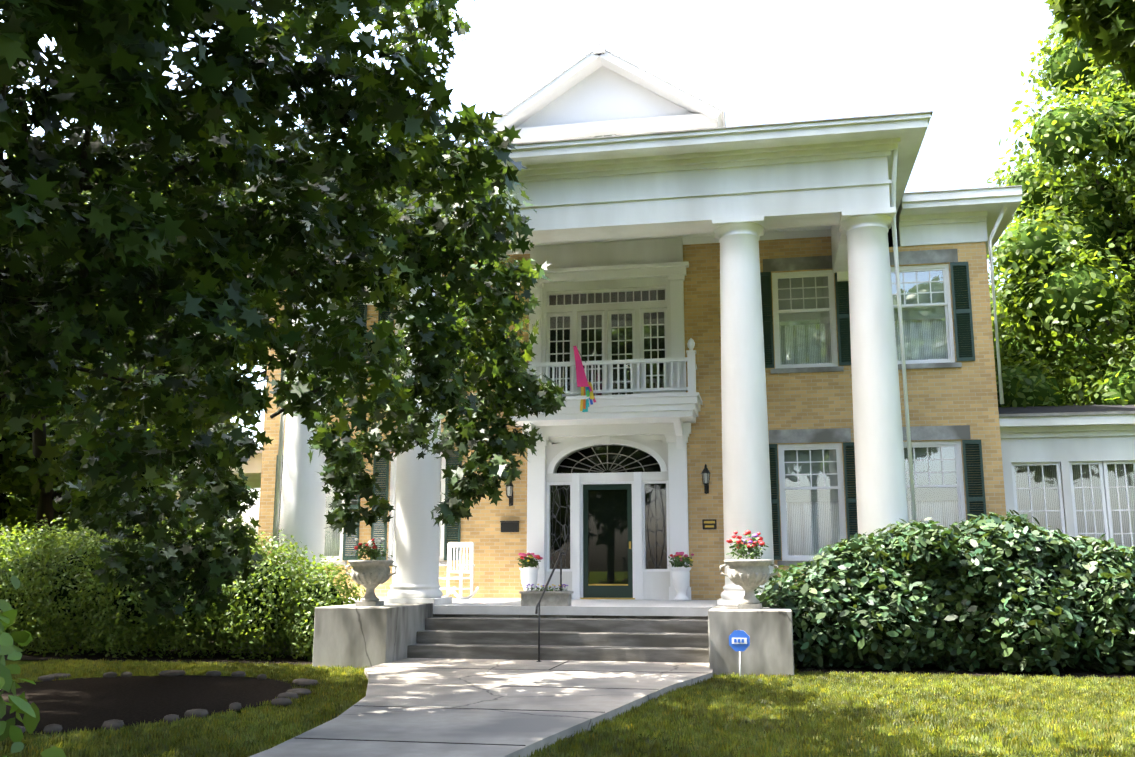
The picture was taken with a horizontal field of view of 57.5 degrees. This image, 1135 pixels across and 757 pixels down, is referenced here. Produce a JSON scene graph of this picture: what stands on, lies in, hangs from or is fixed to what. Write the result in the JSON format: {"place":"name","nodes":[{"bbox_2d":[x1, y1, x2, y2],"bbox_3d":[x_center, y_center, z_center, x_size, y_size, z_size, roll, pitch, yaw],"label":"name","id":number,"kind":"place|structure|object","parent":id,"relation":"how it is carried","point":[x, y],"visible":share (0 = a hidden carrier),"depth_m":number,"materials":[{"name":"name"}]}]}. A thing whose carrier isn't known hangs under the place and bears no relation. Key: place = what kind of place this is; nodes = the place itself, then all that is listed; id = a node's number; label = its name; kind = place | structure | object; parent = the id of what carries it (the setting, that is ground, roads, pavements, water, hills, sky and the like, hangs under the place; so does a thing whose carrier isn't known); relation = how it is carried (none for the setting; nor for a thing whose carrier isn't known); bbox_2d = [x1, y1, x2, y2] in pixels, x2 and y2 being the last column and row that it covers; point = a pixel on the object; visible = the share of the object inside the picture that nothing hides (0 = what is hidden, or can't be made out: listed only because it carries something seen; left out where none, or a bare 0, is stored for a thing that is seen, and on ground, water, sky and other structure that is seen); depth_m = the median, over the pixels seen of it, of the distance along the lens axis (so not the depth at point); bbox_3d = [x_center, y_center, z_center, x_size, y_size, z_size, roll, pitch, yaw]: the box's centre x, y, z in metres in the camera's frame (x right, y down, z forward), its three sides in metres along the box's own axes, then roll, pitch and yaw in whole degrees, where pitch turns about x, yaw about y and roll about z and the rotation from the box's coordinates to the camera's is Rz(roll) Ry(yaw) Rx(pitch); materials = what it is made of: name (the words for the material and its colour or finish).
{"place":"outdoors","nodes":[
{"label":"outdoors","id":0,"kind":"place"},
{"bbox_2d":[0,0,566,627],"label":"maple tree","id":1,"kind":"object","parent":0,"point":[110,52],"depth_m":10.16,"materials":[{"name":"green plant"}]},
{"bbox_2d":[249,658,712,756],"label":"walkway path","id":2,"kind":"structure","parent":0,"point":[424,707],"depth_m":10.56,"materials":[{"name":"concrete"}]},
{"bbox_2d":[535,552,564,661],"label":"handrail","id":3,"kind":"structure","parent":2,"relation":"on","point":[537,610],"depth_m":15.82,"materials":[{"name":"black metal"}]},
{"bbox_2d":[519,567,538,590],"bbox_3d":[-0.768,4.107,20.749,0.410,0.635,0.410,-2,-11,11],"label":"flower pot","id":4,"kind":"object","parent":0,"point":[529,575],"depth_m":20.63,"materials":[{"name":"white ceramic"}]},
{"bbox_2d":[517,553,542,567],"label":"potted flowers","id":5,"kind":"object","parent":4,"relation":"in","point":[526,564],"depth_m":20.76,"materials":[{"name":"pink plant"}]},
{"bbox_2d":[0,0,1125,542],"label":"sky","id":6,"kind":"structure","parent":0,"point":[962,62],"materials":[{"name":"white"}]},
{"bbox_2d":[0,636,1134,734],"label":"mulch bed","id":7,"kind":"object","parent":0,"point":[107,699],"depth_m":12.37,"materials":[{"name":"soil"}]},
{"bbox_2d":[0,631,1134,756],"bbox_3d":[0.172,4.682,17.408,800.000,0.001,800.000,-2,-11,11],"label":"lawn","id":8,"kind":"structure","parent":0,"point":[18,662],"depth_m":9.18,"materials":[{"name":"green plant"}]},
{"bbox_2d":[0,575,65,756],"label":"bush","id":9,"kind":"object","parent":8,"relation":"on","point":[29,721],"visible":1,"depth_m":3.38,"materials":[{"name":"green plant"}]},
{"bbox_2d":[0,422,240,557],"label":"tree","id":10,"kind":"object","parent":8,"relation":"on","point":[14,517],"depth_m":30.56,"materials":[{"name":"green plant"}]},
{"bbox_2d":[0,303,251,549],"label":"tree","id":11,"kind":"object","parent":8,"relation":"on","point":[16,475],"depth_m":23.81,"materials":[{"name":"green plant"}]},
{"bbox_2d":[4,255,260,510],"bbox_3d":[-16.227,1.045,29.164,13.152,11.803,12.163,-2,-11,11],"label":"tree","id":12,"kind":"object","parent":8,"relation":"on","point":[233,366],"depth_m":31.53,"materials":[{"name":"green plant"}]},
{"bbox_2d":[7,105,285,383],"bbox_3d":[-12.523,-0.241,33.002,14.542,15.713,14.232,-2,-11,11],"label":"tree","id":13,"kind":"object","parent":8,"relation":"on","point":[224,197],"depth_m":31.49,"materials":[{"name":"green plant"}]},
{"bbox_2d":[66,449,262,632],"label":"neighboring house","id":14,"kind":"structure","parent":8,"relation":"on","point":[252,469],"depth_m":24.20,"materials":[{"name":"white paint"}]},
{"bbox_2d":[0,512,365,660],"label":"shrubs","id":15,"kind":"object","parent":8,"relation":"on","point":[113,629],"depth_m":17.05,"materials":[{"name":"green plant"}]},
{"bbox_2d":[312,603,793,676],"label":"stair pedestals","id":16,"kind":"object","parent":8,"relation":"on","point":[355,636],"depth_m":15.24,"materials":[{"name":"concrete"}]},
{"bbox_2d":[345,560,396,605],"bbox_3d":[-3.081,3.198,16.190,0.714,0.700,0.714,9,-14,-41],"label":"urn","id":17,"kind":"object","parent":16,"relation":"on","point":[370,576],"visible":1,"depth_m":16.01,"materials":[{"name":"stone"}]},
{"bbox_2d":[351,537,392,559],"bbox_3d":[-3.073,2.718,16.285,0.632,0.428,0.602,-2,-11,11],"label":"geranium","id":18,"kind":"object","parent":17,"relation":"in","point":[370,553],"depth_m":16.20,"materials":[{"name":"plant"}]},
{"bbox_2d":[720,559,777,608],"bbox_3d":[2.655,3.001,15.113,0.714,0.700,0.714,9,-14,-41],"label":"urn","id":19,"kind":"object","parent":16,"relation":"on","point":[749,576],"visible":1,"depth_m":14.93,"materials":[{"name":"stone"}]},
{"bbox_2d":[726,530,767,559],"bbox_3d":[2.646,2.481,15.226,0.633,0.478,0.600,-2,-11,11],"label":"geranium","id":20,"kind":"object","parent":19,"relation":"in","point":[744,547],"depth_m":15.13,"materials":[{"name":"red plant"}]},
{"bbox_2d":[407,617,708,662],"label":"front steps","id":21,"kind":"structure","parent":8,"relation":"on","point":[633,640],"depth_m":16.05,"materials":[{"name":"concrete"}]},
{"bbox_2d":[232,598,958,664],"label":"portico floor","id":22,"kind":"structure","parent":8,"relation":"on","point":[603,608],"depth_m":17.14,"materials":[{"name":"concrete"}]},
{"bbox_2d":[439,542,478,598],"bbox_3d":[-2.269,3.862,20.827,0.660,1.136,1.027,-4,-11,22],"label":"rocking chair","id":23,"kind":"object","parent":22,"relation":"on","point":[471,564],"visible":0.77,"depth_m":21.01,"materials":[{"name":"white wood"}]},
{"bbox_2d":[519,591,573,605],"bbox_3d":[-0.353,3.663,17.241,0.860,0.245,0.340,-2,-11,11],"label":"trough planter","id":24,"kind":"object","parent":22,"relation":"on","point":[549,598],"visible":0.98,"depth_m":17.10,"materials":[{"name":"grey stone"}]},
{"bbox_2d":[526,584,567,590],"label":"flowers","id":25,"kind":"object","parent":24,"relation":"in","point":[549,586],"depth_m":17.24,"materials":[{"name":"purple plant"}]},
{"bbox_2d":[278,207,908,604],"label":"portico columns","id":26,"kind":"structure","parent":22,"relation":"on","point":[880,473],"depth_m":17.42,"materials":[{"name":"white paint"}]},
{"bbox_2d":[670,567,690,600],"bbox_3d":[2.218,4.004,20.189,0.410,0.635,0.410,-2,-11,11],"label":"flower pot","id":27,"kind":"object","parent":22,"relation":"on","point":[681,577],"depth_m":20.07,"materials":[{"name":"white ceramic"}]},
{"bbox_2d":[668,552,693,567],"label":"potted flowers","id":28,"kind":"object","parent":27,"relation":"in","point":[678,562],"depth_m":20.20,"materials":[{"name":"pink plant"}]},
{"bbox_2d":[258,236,1006,599],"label":"house walls","id":29,"kind":"structure","parent":8,"relation":"on","point":[966,394],"depth_m":21.38,"materials":[{"name":"beige brick"}]},
{"bbox_2d":[500,521,518,531],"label":"wall plaque","id":30,"kind":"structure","parent":29,"relation":"attached to","point":[509,526],"depth_m":21.41,"materials":[{"name":"black metal"}]},
{"bbox_2d":[505,482,513,505],"bbox_3d":[-1.200,2.358,21.538,0.200,0.600,0.257,-2,-11,11],"label":"wall lantern","id":31,"kind":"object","parent":29,"relation":"attached to","point":[509,492],"depth_m":21.47,"materials":[{"name":"black metal"}]},
{"bbox_2d":[573,346,595,411],"bbox_3d":[0.320,0.017,20.538,0.460,1.306,0.261,2,-11,-11],"label":"flag","id":32,"kind":"object","parent":29,"relation":"attached to","point":[584,384],"visible":0.96,"depth_m":20.52,"materials":[{"name":"pink fabric"}]},
{"bbox_2d":[507,338,701,451],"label":"balcony","id":33,"kind":"structure","parent":29,"relation":"attached to","point":[677,409],"depth_m":20.49,"materials":[{"name":"white wood"}]},
{"bbox_2d":[522,261,690,599],"bbox_3d":[0.823,1.062,21.541,3.560,6.910,0.550,-2,-11,11],"label":"door surround","id":34,"kind":"object","parent":29,"relation":"in","point":[595,530],"visible":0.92,"depth_m":21.31,"materials":[{"name":"white wood"}]},
{"bbox_2d":[271,262,986,559],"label":"window shutters","id":35,"kind":"object","parent":29,"relation":"attached to","point":[961,310],"visible":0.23,"depth_m":20.73,"materials":[{"name":"wood"}]},
{"bbox_2d":[255,185,1021,262],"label":"roof cornice","id":36,"kind":"structure","parent":29,"relation":"on","point":[955,216],"depth_m":20.78,"materials":[{"name":"white paint"}]},
{"bbox_2d":[324,264,965,560],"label":"house windows","id":37,"kind":"structure","parent":29,"relation":"in","point":[812,500],"depth_m":20.84,"materials":[{"name":"white glass"}]},
{"bbox_2d":[324,249,970,565],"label":"house stone trim","id":38,"kind":"structure","parent":29,"relation":"attached to","point":[953,432],"depth_m":20.80,"materials":[{"name":"grey stone"}]},
{"bbox_2d":[701,464,709,493],"bbox_3d":[2.788,2.024,20.825,0.200,0.600,0.257,-2,-11,11],"label":"wall lantern","id":39,"kind":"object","parent":29,"relation":"attached to","point":[705,476],"depth_m":20.77,"materials":[{"name":"black metal"}]},
{"bbox_2d":[702,519,716,529],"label":"plaque wall","id":40,"kind":"structure","parent":29,"relation":"attached to","point":[707,524],"depth_m":20.76,"materials":[{"name":"brown metal"}]},
{"bbox_2d":[729,630,749,674],"bbox_3d":[2.329,3.783,13.992,0.277,0.739,0.032,-2,-11,11],"label":"yard sign","id":41,"kind":"object","parent":8,"relation":"on","point":[739,640],"visible":0.96,"depth_m":14.02,"materials":[{"name":"blue"}]},
{"bbox_2d":[754,509,1134,674],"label":"hedge","id":42,"kind":"object","parent":8,"relation":"on","point":[1032,567],"depth_m":14.78,"materials":[{"name":"green plant"}]},
{"bbox_2d":[989,278,1035,373],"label":"tree","id":43,"kind":"object","parent":8,"relation":"on","point":[1004,327],"depth_m":45.30,"materials":[{"name":"green plant"}]},
{"bbox_2d":[987,4,1134,407],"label":"tree","id":44,"kind":"object","parent":8,"relation":"on","point":[1055,338],"depth_m":25.37,"materials":[{"name":"green plant"}]},
{"bbox_2d":[998,403,1134,551],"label":"sunroom","id":45,"kind":"structure","parent":8,"relation":"on","point":[1068,470],"depth_m":20.30,"materials":[{"name":"white paint"}]},
{"bbox_3d":[20.102,-4.481,26.007,11.533,10.586,10.693,-2,-11,11],"label":"tree","id":46,"kind":"object","parent":8,"relation":"on","visible":0},
{"bbox_2d":[1106,310,1134,364],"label":"tree","id":47,"kind":"object","parent":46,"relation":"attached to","point":[1127,327],"depth_m":26.66,"materials":[{"name":"green plant"}]},
{"bbox_2d":[256,111,932,304],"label":"portico entablature","id":48,"kind":"structure","parent":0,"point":[802,179],"depth_m":18.02,"materials":[{"name":"white paint"}]},
{"bbox_2d":[482,40,725,143],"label":"pediment","id":49,"kind":"structure","parent":48,"relation":"on","point":[600,90],"depth_m":22.40,"materials":[{"name":"white paint"}]},
{"bbox_2d":[273,144,1006,548],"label":"downpipes","id":50,"kind":"object","parent":48,"relation":"attached to","point":[897,276],"visible":0.52,"depth_m":17.61,"materials":[{"name":"white metal"}]},
{"bbox_2d":[1044,0,1134,91],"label":"tree leaves","id":51,"kind":"object","parent":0,"point":[1104,30],"visible":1,"depth_m":6.31,"materials":[{"name":"green plant"}]}
]}

